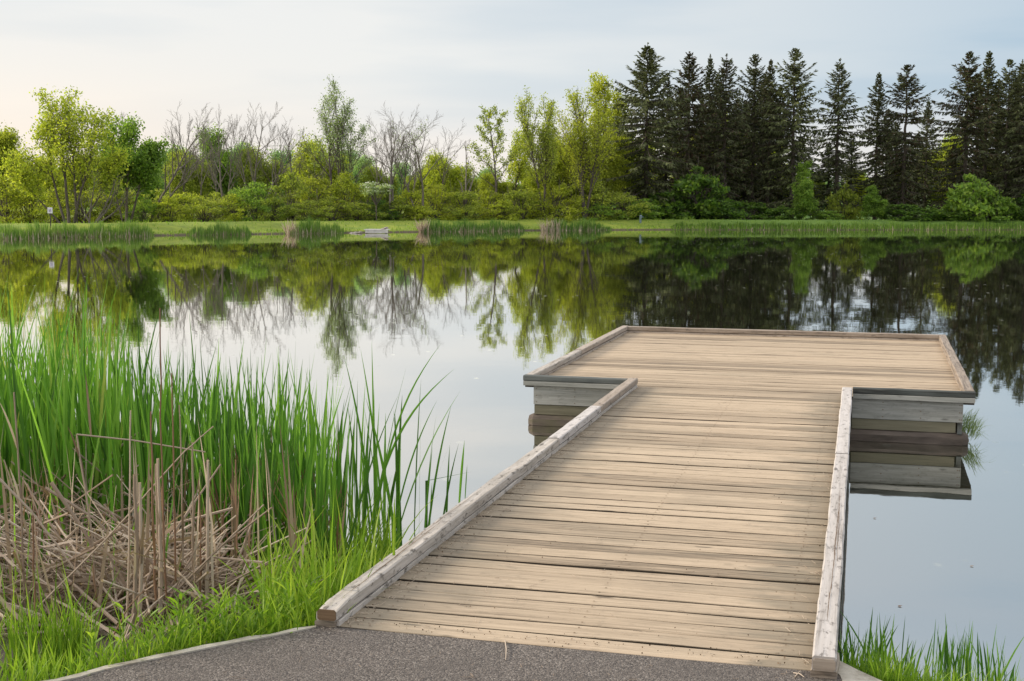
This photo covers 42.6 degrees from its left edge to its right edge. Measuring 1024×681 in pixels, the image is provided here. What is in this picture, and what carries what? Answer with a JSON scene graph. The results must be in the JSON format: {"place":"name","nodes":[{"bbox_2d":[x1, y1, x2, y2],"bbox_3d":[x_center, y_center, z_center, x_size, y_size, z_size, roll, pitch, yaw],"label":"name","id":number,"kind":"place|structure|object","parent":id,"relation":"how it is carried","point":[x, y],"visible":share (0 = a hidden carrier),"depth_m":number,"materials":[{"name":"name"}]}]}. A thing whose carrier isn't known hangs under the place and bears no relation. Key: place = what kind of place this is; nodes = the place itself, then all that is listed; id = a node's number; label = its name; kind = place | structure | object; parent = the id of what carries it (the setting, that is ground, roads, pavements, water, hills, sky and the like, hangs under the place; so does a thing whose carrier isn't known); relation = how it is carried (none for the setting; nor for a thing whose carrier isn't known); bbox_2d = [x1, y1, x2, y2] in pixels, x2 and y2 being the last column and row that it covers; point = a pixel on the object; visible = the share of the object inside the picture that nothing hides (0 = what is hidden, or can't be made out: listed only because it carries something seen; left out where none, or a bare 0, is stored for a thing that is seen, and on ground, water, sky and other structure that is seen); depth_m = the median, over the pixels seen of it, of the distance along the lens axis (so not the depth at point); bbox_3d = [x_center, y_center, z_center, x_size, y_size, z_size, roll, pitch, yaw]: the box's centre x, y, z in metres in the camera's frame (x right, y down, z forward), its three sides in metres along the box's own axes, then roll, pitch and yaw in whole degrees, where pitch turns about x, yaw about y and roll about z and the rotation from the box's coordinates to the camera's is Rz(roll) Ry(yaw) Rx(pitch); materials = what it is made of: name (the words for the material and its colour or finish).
{"place":"outdoors","nodes":[
{"label":"outdoors","id":0,"kind":"place"},
{"bbox_2d":[0,270,154,634],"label":"cattail bed","id":1,"kind":"object","parent":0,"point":[47,420],"visible":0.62,"depth_m":7.74,"materials":[{"name":"plant"}]},
{"bbox_2d":[0,497,395,680],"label":"grass","id":2,"kind":"structure","parent":0,"point":[38,672],"depth_m":5.31,"materials":[{"name":"plant"}]},
{"bbox_2d":[70,626,841,680],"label":"path","id":3,"kind":"structure","parent":0,"point":[394,656],"depth_m":5.14,"materials":[{"name":"asphalt"}]},
{"bbox_2d":[0,230,1023,680],"bbox_3d":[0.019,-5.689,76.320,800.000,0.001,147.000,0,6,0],"label":"water","id":4,"kind":"structure","parent":0,"point":[932,538],"depth_m":24.42,"materials":[{"name":"liquid"}]},
{"bbox_2d":[0,432,328,640],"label":"fallen reeds","id":5,"kind":"object","parent":4,"relation":"in","point":[69,541],"visible":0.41,"depth_m":6.59,"materials":[{"name":"plant"}]},
{"bbox_2d":[63,302,273,625],"bbox_3d":[-2.115,0.578,8.291,1.347,1.633,3.857,-1,6,-9],"label":"cattail bed","id":6,"kind":"object","parent":4,"relation":"in","point":[140,408],"visible":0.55,"depth_m":7.70,"materials":[{"name":"plant"}]},
{"bbox_2d":[170,339,381,577],"bbox_3d":[-1.533,0.634,8.461,1.155,1.491,3.107,-1,6,-11],"label":"cattail bed","id":7,"kind":"object","parent":4,"relation":"in","point":[311,459],"visible":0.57,"depth_m":7.53,"materials":[{"name":"plant"}]},
{"bbox_2d":[319,381,467,567],"bbox_3d":[-0.814,0.756,8.568,1.084,1.231,2.275,0,6,0],"label":"cattail bed","id":8,"kind":"object","parent":4,"relation":"in","point":[351,466],"visible":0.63,"depth_m":8.49,"materials":[{"name":"plant"}]},
{"bbox_2d":[315,325,975,678],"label":"fishing pier","id":9,"kind":"structure","parent":4,"relation":"in","point":[672,512],"depth_m":7.82,"materials":[{"name":"brown wood"}]},
{"bbox_2d":[345,387,836,665],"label":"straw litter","id":10,"kind":"object","parent":9,"relation":"on","point":[569,529],"visible":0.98,"depth_m":6.76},
{"bbox_2d":[0,205,1023,680],"bbox_3d":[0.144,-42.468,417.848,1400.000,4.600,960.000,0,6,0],"label":"ground","id":11,"kind":"structure","parent":0,"point":[390,225],"depth_m":107.54,"materials":[{"name":"plant"}]},
{"bbox_2d":[0,392,25,607],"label":"dead stalk","id":12,"kind":"object","parent":11,"relation":"on","point":[20,492],"visible":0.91,"depth_m":6.41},
{"bbox_2d":[0,122,28,213],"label":"broadleaf tree","id":13,"kind":"object","parent":11,"relation":"on","point":[7,138],"visible":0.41,"depth_m":109.88,"materials":[{"name":"green plant"}]},
{"bbox_2d":[0,170,38,222],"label":"shrub","id":14,"kind":"object","parent":11,"relation":"on","point":[15,216],"visible":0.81,"depth_m":99.10,"materials":[{"name":"green plant"}]},
{"bbox_2d":[2,186,65,222],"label":"shrub","id":15,"kind":"object","parent":11,"relation":"on","point":[14,200],"visible":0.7,"depth_m":99.72,"materials":[{"name":"green plant"}]},
{"bbox_2d":[0,554,120,676],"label":"grass tufts","id":16,"kind":"object","parent":11,"relation":"on","point":[75,636],"visible":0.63,"depth_m":5.48,"materials":[{"name":"plant"}]},
{"bbox_2d":[0,84,133,222],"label":"multi stem tree","id":17,"kind":"object","parent":11,"relation":"on","point":[51,124],"visible":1,"depth_m":92.91,"materials":[{"name":"green plant"}]},
{"bbox_2d":[0,219,153,238],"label":"reed bed","id":18,"kind":"object","parent":11,"relation":"on","point":[35,231],"visible":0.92,"depth_m":83.88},
{"bbox_2d":[69,172,142,222],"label":"shrub","id":19,"kind":"object","parent":11,"relation":"on","point":[101,215],"visible":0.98,"depth_m":93.10,"materials":[{"name":"green plant"}]},
{"bbox_2d":[88,111,174,222],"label":"round maple","id":20,"kind":"object","parent":11,"relation":"on","point":[146,165],"visible":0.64,"depth_m":99.57,"materials":[{"name":"green plant"}]},
{"bbox_2d":[67,374,204,626],"bbox_3d":[-1.820,0.792,6.412,0.657,1.260,0.061,0,6,0],"label":"dead stalk","id":21,"kind":"object","parent":11,"relation":"on","point":[79,454],"visible":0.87,"depth_m":6.38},
{"bbox_2d":[128,474,145,622],"bbox_3d":[-1.746,0.965,6.082,0.064,0.703,0.114,1,6,10],"label":"dead stalk","id":22,"kind":"object","parent":11,"relation":"on","point":[136,566],"visible":0.94,"depth_m":6.08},
{"bbox_2d":[133,482,144,621],"bbox_3d":[-1.714,0.989,6.047,0.051,0.659,0.148,-2,6,-19],"label":"dead stalk","id":23,"kind":"object","parent":11,"relation":"on","point":[141,538],"visible":0.95,"depth_m":6.09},
{"bbox_2d":[122,194,163,222],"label":"shrub","id":24,"kind":"object","parent":11,"relation":"on","point":[145,210],"visible":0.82,"depth_m":102.22,"materials":[{"name":"green plant"}]},
{"bbox_2d":[0,420,312,637],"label":"standing dead reeds","id":25,"kind":"object","parent":11,"relation":"on","point":[292,536],"visible":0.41,"depth_m":6.49,"materials":[{"name":"plant"}]},
{"bbox_2d":[151,458,166,613],"bbox_3d":[-1.666,0.916,6.210,0.065,0.742,0.087,0,6,0],"label":"dead stalk","id":26,"kind":"object","parent":11,"relation":"on","point":[160,565],"visible":0.97,"depth_m":6.18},
{"bbox_2d":[159,308,167,596],"bbox_3d":[-1.630,0.529,6.118,0.022,1.365,0.010,1,6,9],"label":"dead stalk","id":27,"kind":"object","parent":11,"relation":"on","point":[162,504],"visible":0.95,"depth_m":6.12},
{"bbox_2d":[143,193,194,221],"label":"shrub","id":28,"kind":"object","parent":11,"relation":"on","point":[166,202],"visible":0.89,"depth_m":103.30,"materials":[{"name":"green plant"}]},
{"bbox_2d":[0,414,359,616],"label":"dry reed leaves","id":29,"kind":"object","parent":11,"relation":"on","point":[216,517],"visible":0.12,"depth_m":7.22,"materials":[{"name":"plant"}]},
{"bbox_2d":[161,145,217,208],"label":"broadleaf tree","id":30,"kind":"object","parent":11,"relation":"on","point":[192,185],"visible":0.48,"depth_m":126.14,"materials":[{"name":"green plant"}]},
{"bbox_2d":[151,101,231,220],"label":"bare tree","id":31,"kind":"object","parent":11,"relation":"on","point":[177,170],"visible":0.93,"depth_m":103.92,"materials":[{"name":"grey plant"}]},
{"bbox_2d":[76,568,324,669],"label":"leafy weeds","id":32,"kind":"object","parent":11,"relation":"on","point":[219,609],"visible":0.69,"depth_m":5.49,"materials":[{"name":"green plant"}]},
{"bbox_2d":[177,194,233,221],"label":"shrub","id":33,"kind":"object","parent":11,"relation":"on","point":[213,211],"visible":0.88,"depth_m":104.17,"materials":[{"name":"green plant"}]},
{"bbox_2d":[205,460,210,620],"bbox_3d":[-1.453,0.955,6.311,0.044,0.786,0.079,0,6,0],"label":"dead stalk","id":34,"kind":"object","parent":11,"relation":"on","point":[208,548],"visible":0.89,"depth_m":6.28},
{"bbox_2d":[183,122,238,215],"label":"broadleaf tree","id":35,"kind":"object","parent":11,"relation":"on","point":[225,162],"visible":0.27,"depth_m":129.18,"materials":[{"name":"green plant"}]},
{"bbox_2d":[191,108,245,207],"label":"bare tree","id":36,"kind":"object","parent":11,"relation":"on","point":[212,175],"visible":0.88,"depth_m":112.28,"materials":[{"name":"grey plant"}]},
{"bbox_2d":[187,221,251,234],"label":"reed bed","id":37,"kind":"object","parent":11,"relation":"on","point":[219,230],"visible":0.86,"depth_m":92.09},
{"bbox_2d":[211,191,254,221],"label":"shrub","id":38,"kind":"object","parent":11,"relation":"on","point":[232,216],"visible":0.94,"depth_m":104.18,"materials":[{"name":"green plant"}]},
{"bbox_2d":[232,141,284,210],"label":"broadleaf tree","id":39,"kind":"object","parent":11,"relation":"on","point":[261,179],"visible":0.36,"depth_m":129.83,"materials":[{"name":"green plant"}]},
{"bbox_2d":[231,174,287,220],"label":"shrub","id":40,"kind":"object","parent":11,"relation":"on","point":[255,195],"visible":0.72,"depth_m":105.61,"materials":[{"name":"green plant"}]},
{"bbox_2d":[223,101,308,215],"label":"bare tree","id":41,"kind":"object","parent":11,"relation":"on","point":[261,161],"visible":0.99,"depth_m":112.22,"materials":[{"name":"grey plant"}]},
{"bbox_2d":[250,189,295,220],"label":"shrub","id":42,"kind":"object","parent":11,"relation":"on","point":[275,217],"visible":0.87,"depth_m":104.75,"materials":[{"name":"green plant"}]},
{"bbox_2d":[266,165,316,220],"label":"shrub","id":43,"kind":"object","parent":11,"relation":"on","point":[294,184],"visible":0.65,"depth_m":107.92,"materials":[{"name":"green plant"}]},
{"bbox_2d":[277,196,333,220],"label":"shrub","id":44,"kind":"object","parent":11,"relation":"on","point":[299,209],"visible":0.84,"depth_m":106.14,"materials":[{"name":"green plant"}]},
{"bbox_2d":[281,216,343,233],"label":"reed bed","id":45,"kind":"object","parent":11,"relation":"on","point":[310,227],"visible":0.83,"depth_m":97.18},
{"bbox_2d":[199,469,433,632],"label":"tall grass","id":46,"kind":"structure","parent":11,"relation":"on","point":[356,564],"depth_m":6.32,"materials":[{"name":"plant"}]},
{"bbox_2d":[287,133,353,203],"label":"broadleaf tree","id":47,"kind":"object","parent":11,"relation":"on","point":[306,156],"visible":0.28,"depth_m":125.17,"materials":[{"name":"green plant"}]},
{"bbox_2d":[290,164,355,215],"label":"shrub","id":48,"kind":"object","parent":11,"relation":"on","point":[321,184],"visible":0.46,"depth_m":110.86,"materials":[{"name":"green plant"}]},
{"bbox_2d":[303,194,361,220],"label":"shrub","id":49,"kind":"object","parent":11,"relation":"on","point":[330,209],"visible":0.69,"depth_m":108.39,"materials":[{"name":"green plant"}]},
{"bbox_2d":[297,75,378,210],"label":"twin trunk tree","id":50,"kind":"object","parent":11,"relation":"on","point":[336,135],"visible":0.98,"depth_m":113.81,"materials":[{"name":"green plant"}]},
{"bbox_2d":[314,164,370,220],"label":"shrub","id":51,"kind":"object","parent":11,"relation":"on","point":[345,182],"visible":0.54,"depth_m":111.86,"materials":[{"name":"green plant"}]},
{"bbox_2d":[328,201,387,220],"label":"shrub","id":52,"kind":"object","parent":11,"relation":"on","point":[361,207],"visible":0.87,"depth_m":109.22,"materials":[{"name":"green plant"}]},
{"bbox_2d":[358,163,400,208],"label":"broadleaf tree","id":53,"kind":"object","parent":11,"relation":"on","point":[370,177],"visible":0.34,"depth_m":129.20,"materials":[{"name":"green plant"}]},
{"bbox_2d":[363,105,418,219],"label":"bare tree","id":54,"kind":"object","parent":11,"relation":"on","point":[391,161],"visible":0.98,"depth_m":111.16,"materials":[{"name":"grey plant"}]},
{"bbox_2d":[353,100,456,215],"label":"bare tree","id":55,"kind":"object","parent":11,"relation":"on","point":[414,163],"visible":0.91,"depth_m":111.28,"materials":[{"name":"grey plant"}]},
{"bbox_2d":[407,177,466,220],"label":"shrub","id":56,"kind":"object","parent":11,"relation":"on","point":[431,196],"visible":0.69,"depth_m":113.91,"materials":[{"name":"green plant"}]},
{"bbox_2d":[418,148,465,208],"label":"broadleaf tree","id":57,"kind":"object","parent":11,"relation":"on","point":[453,176],"visible":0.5,"depth_m":126.94,"materials":[{"name":"green plant"}]},
{"bbox_2d":[43,625,881,680],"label":"kerb","id":58,"kind":"structure","parent":11,"relation":"on","point":[846,672],"depth_m":5.14,"materials":[{"name":"concrete"}]},
{"bbox_2d":[440,182,486,220],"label":"shrub","id":59,"kind":"object","parent":11,"relation":"on","point":[462,196],"visible":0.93,"depth_m":114.41,"materials":[{"name":"green plant"}]},
{"bbox_2d":[415,217,524,231],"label":"reed bed","id":60,"kind":"object","parent":11,"relation":"on","point":[468,226],"visible":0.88,"depth_m":106.42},
{"bbox_2d":[476,169,510,210],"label":"broadleaf tree","id":61,"kind":"object","parent":11,"relation":"on","point":[483,184],"visible":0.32,"depth_m":124.34,"materials":[{"name":"green plant"}]},
{"bbox_2d":[463,103,525,219],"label":"maple tree","id":62,"kind":"object","parent":11,"relation":"on","point":[488,116],"visible":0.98,"depth_m":119.05,"materials":[{"name":"green plant"}]},
{"bbox_2d":[0,217,1018,238],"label":"lawn edge grass","id":63,"kind":"structure","parent":11,"relation":"on","point":[171,232],"depth_m":104.49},
{"bbox_2d":[485,186,553,219],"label":"shrub","id":64,"kind":"object","parent":11,"relation":"on","point":[514,195],"visible":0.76,"depth_m":119.44,"materials":[{"name":"green plant"}]},
{"bbox_2d":[505,129,536,212],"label":"young tree","id":65,"kind":"object","parent":11,"relation":"on","point":[520,168],"visible":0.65,"depth_m":123.77,"materials":[{"name":"green plant"}]},
{"bbox_2d":[513,85,562,218],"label":"slender tree","id":66,"kind":"object","parent":11,"relation":"on","point":[547,152],"visible":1,"depth_m":119.52,"materials":[{"name":"green plant"}]},
{"bbox_2d":[522,149,569,210],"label":"broadleaf tree","id":67,"kind":"object","parent":11,"relation":"on","point":[560,162],"visible":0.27,"depth_m":125.17,"materials":[{"name":"green plant"}]},
{"bbox_2d":[524,177,586,221],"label":"shrub","id":68,"kind":"object","parent":11,"relation":"on","point":[562,190],"visible":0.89,"depth_m":119.63,"materials":[{"name":"green plant"}]},
{"bbox_2d":[551,107,592,210],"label":"young tree","id":69,"kind":"object","parent":11,"relation":"on","point":[565,157],"visible":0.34,"depth_m":123.89,"materials":[{"name":"green plant"}]},
{"bbox_2d":[535,216,611,230],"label":"reed bed","id":70,"kind":"object","parent":11,"relation":"on","point":[555,225],"visible":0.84,"depth_m":112.56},
{"bbox_2d":[554,85,619,219],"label":"crooked tree","id":71,"kind":"object","parent":11,"relation":"on","point":[589,155],"visible":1,"depth_m":121.23,"materials":[{"name":"green plant"}]},
{"bbox_2d":[557,174,616,220],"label":"shrub","id":72,"kind":"object","parent":11,"relation":"on","point":[601,195],"visible":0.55,"depth_m":122.57,"materials":[{"name":"green plant"}]},
{"bbox_2d":[580,127,630,204],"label":"broadleaf tree","id":73,"kind":"object","parent":11,"relation":"on","point":[612,171],"visible":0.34,"depth_m":128.42,"materials":[{"name":"green plant"}]},
{"bbox_2d":[585,69,635,207],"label":"tall tree","id":74,"kind":"object","parent":11,"relation":"on","point":[596,85],"visible":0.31,"depth_m":135.58,"materials":[{"name":"green plant"}]},
{"bbox_2d":[597,187,651,219],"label":"shrub","id":75,"kind":"object","parent":11,"relation":"on","point":[623,199],"visible":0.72,"depth_m":122.71,"materials":[{"name":"green plant"}]},
{"bbox_2d":[593,42,705,218],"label":"spruce tree","id":76,"kind":"object","parent":11,"relation":"on","point":[650,125],"visible":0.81,"depth_m":128.72,"materials":[{"name":"green plant"}]},
{"bbox_2d":[646,186,700,219],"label":"shrub","id":77,"kind":"object","parent":11,"relation":"on","point":[673,195],"visible":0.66,"depth_m":127.08,"materials":[{"name":"green plant"}]},
{"bbox_2d":[652,51,720,204],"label":"spruce tree","id":78,"kind":"object","parent":11,"relation":"on","point":[689,89],"visible":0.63,"depth_m":131.84,"materials":[{"name":"green plant"}]},
{"bbox_2d":[655,164,740,219],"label":"shrub","id":79,"kind":"object","parent":11,"relation":"on","point":[691,184],"visible":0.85,"depth_m":126.78,"materials":[{"name":"green plant"}]},
{"bbox_2d":[685,54,729,195],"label":"spruce tree","id":80,"kind":"object","parent":11,"relation":"on","point":[709,67],"visible":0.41,"depth_m":134.90,"materials":[{"name":"green plant"}]},
{"bbox_2d":[692,195,751,219],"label":"shrub","id":81,"kind":"object","parent":11,"relation":"on","point":[721,210],"visible":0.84,"depth_m":126.11,"materials":[{"name":"green plant"}]},
{"bbox_2d":[692,53,757,210],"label":"spruce tree","id":82,"kind":"object","parent":11,"relation":"on","point":[727,97],"visible":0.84,"depth_m":132.08,"materials":[{"name":"green plant"}]},
{"bbox_2d":[718,54,784,214],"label":"spruce tree","id":83,"kind":"object","parent":11,"relation":"on","point":[753,85],"visible":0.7,"depth_m":134.96,"materials":[{"name":"green plant"}]},
{"bbox_2d":[744,59,787,216],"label":"spruce tree","id":84,"kind":"object","parent":11,"relation":"on","point":[769,96],"visible":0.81,"depth_m":133.35,"materials":[{"name":"green plant"}]},
{"bbox_2d":[755,48,836,217],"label":"spruce tree","id":85,"kind":"object","parent":11,"relation":"on","point":[794,124],"visible":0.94,"depth_m":131.00,"materials":[{"name":"green plant"}]},
{"bbox_2d":[788,160,818,219],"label":"young tree","id":86,"kind":"object","parent":11,"relation":"on","point":[803,199],"visible":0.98,"depth_m":127.64,"materials":[{"name":"green plant"}]},
{"bbox_2d":[798,58,876,213],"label":"spruce tree","id":87,"kind":"object","parent":11,"relation":"on","point":[838,164],"visible":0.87,"depth_m":133.09,"materials":[{"name":"green plant"}]},
{"bbox_2d":[825,179,862,219],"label":"shrub","id":88,"kind":"object","parent":11,"relation":"on","point":[846,195],"visible":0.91,"depth_m":130.69,"materials":[{"name":"green plant"}]},
{"bbox_2d":[671,220,1023,229],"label":"reed bed","id":89,"kind":"object","parent":11,"relation":"on","point":[925,226],"visible":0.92,"depth_m":119.29,"materials":[{"name":"green plant"}]},
{"bbox_2d":[834,137,871,207],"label":"spruce tree","id":90,"kind":"object","parent":11,"relation":"on","point":[851,149],"visible":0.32,"depth_m":143.57,"materials":[{"name":"green plant"}]},
{"bbox_2d":[852,72,895,219],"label":"spruce tree","id":91,"kind":"object","parent":11,"relation":"on","point":[878,104],"visible":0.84,"depth_m":134.31,"materials":[{"name":"green plant"}]},
{"bbox_2d":[858,185,889,219],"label":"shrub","id":92,"kind":"object","parent":11,"relation":"on","point":[872,199],"visible":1,"depth_m":128.02,"materials":[{"name":"green plant"}]},
{"bbox_2d":[875,201,934,220],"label":"shrub","id":93,"kind":"object","parent":11,"relation":"on","point":[899,212],"visible":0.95,"depth_m":127.14,"materials":[{"name":"green plant"}]},
{"bbox_2d":[871,64,943,210],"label":"spruce tree","id":94,"kind":"object","parent":11,"relation":"on","point":[903,191],"visible":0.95,"depth_m":132.20,"materials":[{"name":"green plant"}]},
{"bbox_2d":[907,100,949,210],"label":"spruce tree","id":95,"kind":"object","parent":11,"relation":"on","point":[926,180],"visible":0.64,"depth_m":137.52,"materials":[{"name":"green plant"}]},
{"bbox_2d":[839,629,1021,680],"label":"grass","id":96,"kind":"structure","parent":11,"relation":"on","point":[889,673],"depth_m":5.09,"materials":[{"name":"plant"}]},
{"bbox_2d":[922,51,1013,211],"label":"spruce tree","id":97,"kind":"object","parent":11,"relation":"on","point":[965,124],"visible":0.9,"depth_m":132.01,"materials":[{"name":"green plant"}]},
{"bbox_2d":[941,170,1013,220],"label":"shrub","id":98,"kind":"object","parent":11,"relation":"on","point":[985,190],"visible":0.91,"depth_m":127.77,"materials":[{"name":"green plant"}]},
{"bbox_2d":[956,51,1012,192],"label":"spruce tree","id":99,"kind":"object","parent":11,"relation":"on","point":[989,79],"visible":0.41,"depth_m":134.90,"materials":[{"name":"green plant"}]},
{"bbox_2d":[975,193,1023,221],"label":"shrub","id":100,"kind":"object","parent":11,"relation":"on","point":[1012,207],"visible":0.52,"depth_m":128.70,"materials":[{"name":"green plant"}]},
{"bbox_2d":[980,59,1023,219],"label":"spruce tree","id":101,"kind":"object","parent":11,"relation":"on","point":[1009,80],"visible":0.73,"depth_m":133.15,"materials":[{"name":"green plant"}]},
{"bbox_2d":[996,63,1023,207],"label":"spruce tree","id":102,"kind":"object","parent":11,"relation":"on","point":[1020,146],"visible":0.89,"depth_m":131.60,"materials":[{"name":"green plant"}]},
{"bbox_2d":[0,0,1023,195],"label":"sky","id":103,"kind":"structure","parent":0,"point":[145,57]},
{"bbox_2d":[837,609,1023,680],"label":"rush tufts","id":104,"kind":"object","parent":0,"point":[946,655],"visible":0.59,"depth_m":6.11,"materials":[{"name":"plant"}]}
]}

